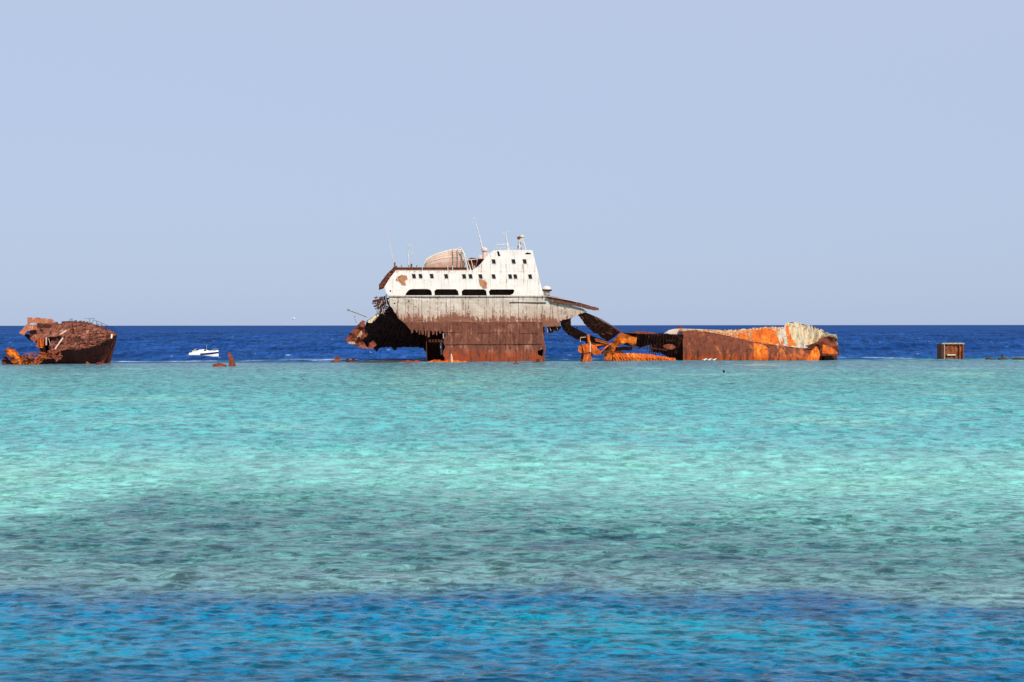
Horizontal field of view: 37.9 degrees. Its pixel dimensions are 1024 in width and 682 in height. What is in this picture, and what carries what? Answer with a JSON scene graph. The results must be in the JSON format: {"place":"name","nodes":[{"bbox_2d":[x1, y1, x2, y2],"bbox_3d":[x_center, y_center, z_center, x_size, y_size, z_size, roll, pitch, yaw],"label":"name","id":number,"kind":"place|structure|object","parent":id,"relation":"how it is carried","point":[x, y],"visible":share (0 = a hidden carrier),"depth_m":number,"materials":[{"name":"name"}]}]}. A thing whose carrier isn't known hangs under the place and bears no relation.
{"place":"outdoors","nodes":[
{"label":"outdoors","id":0,"kind":"place"},
{"bbox_2d":[0,325,1023,681],"bbox_3d":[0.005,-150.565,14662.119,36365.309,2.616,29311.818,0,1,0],"label":"sea","id":1,"kind":"structure","parent":0,"point":[284,505],"depth_m":48.61,"materials":[{"name":"liquid"}]},
{"bbox_2d":[1,317,116,364],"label":"bow wreck","id":2,"kind":"object","parent":1,"relation":"in","point":[74,341],"visible":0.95,"depth_m":235.88,"materials":[{"name":"paint"}]},
{"bbox_2d":[86,362,122,364],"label":"scrap heap","id":3,"kind":"object","parent":1,"relation":"in","point":[97,363],"visible":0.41,"depth_m":230.38,"materials":[{"name":"brown metal"}]},
{"bbox_2d":[188,345,218,356],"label":"motorboat","id":4,"kind":"object","parent":1,"relation":"on","point":[205,352],"visible":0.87,"depth_m":285.38,"materials":[{"name":"white plastic"}]},
{"bbox_2d":[213,363,225,366],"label":"scrap mound","id":5,"kind":"object","parent":1,"relation":"in","point":[219,365],"visible":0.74,"depth_m":220.55,"materials":[{"name":"brown metal"}]},
{"bbox_2d":[228,352,235,365],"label":"scrap fin","id":6,"kind":"object","parent":1,"relation":"in","point":[231,360],"visible":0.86,"depth_m":221.05,"materials":[{"name":"brown metal"}]},
{"bbox_2d":[331,356,341,361],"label":"scrap lump","id":7,"kind":"object","parent":1,"relation":"in","point":[336,358],"visible":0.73,"depth_m":244.88,"materials":[{"name":"brown metal"}]},
{"bbox_2d":[356,360,400,362],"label":"reef ledge","id":8,"kind":"object","parent":1,"relation":"in","point":[381,361],"visible":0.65,"depth_m":242.94,"materials":[{"name":"stone"}]},
{"bbox_2d":[401,360,420,362],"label":"scrap plate","id":9,"kind":"object","parent":1,"relation":"in","point":[408,361],"visible":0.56,"depth_m":242.55,"materials":[{"name":"brown metal"}]},
{"bbox_2d":[428,360,466,361],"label":"scrap plate","id":10,"kind":"object","parent":1,"relation":"on","point":[446,361],"visible":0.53,"depth_m":246.75,"materials":[{"name":"orange metal"}]},
{"bbox_2d":[345,216,598,361],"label":"ship wreck","id":11,"kind":"object","parent":1,"relation":"on","point":[496,305],"visible":0.95,"depth_m":250.29,"materials":[{"name":"white paint"}]},
{"bbox_2d":[424,249,464,266],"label":"lifeboat","id":12,"kind":"object","parent":11,"relation":"on","point":[453,257],"visible":1,"depth_m":251.55,"materials":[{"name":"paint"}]},
{"bbox_2d":[458,247,470,269],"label":"davit","id":13,"kind":"object","parent":11,"relation":"on","point":[465,258],"visible":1,"depth_m":250.82,"materials":[{"name":"white metal"}]},
{"bbox_2d":[578,334,601,360],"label":"winch wreckage","id":14,"kind":"object","parent":1,"relation":"on","point":[588,348],"visible":1,"depth_m":250.47,"materials":[{"name":"paint"}]},
{"bbox_2d":[560,312,839,360],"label":"toppled hull","id":15,"kind":"object","parent":1,"relation":"in","point":[791,341],"visible":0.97,"depth_m":256.43,"materials":[{"name":"paint"}]},
{"bbox_2d":[937,343,963,358],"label":"rusty tank","id":16,"kind":"object","parent":1,"relation":"in","point":[950,350],"visible":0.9,"depth_m":265.02,"materials":[{"name":"metal"}]},
{"bbox_2d":[997,354,1006,359],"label":"reef rock","id":17,"kind":"object","parent":1,"relation":"in","point":[1003,358],"visible":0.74,"depth_m":260.77,"materials":[{"name":"stone"}]},
{"bbox_2d":[0,0,1023,325],"label":"sky","id":18,"kind":"structure","parent":0,"point":[163,162],"materials":[{"name":"blue"}]}
]}

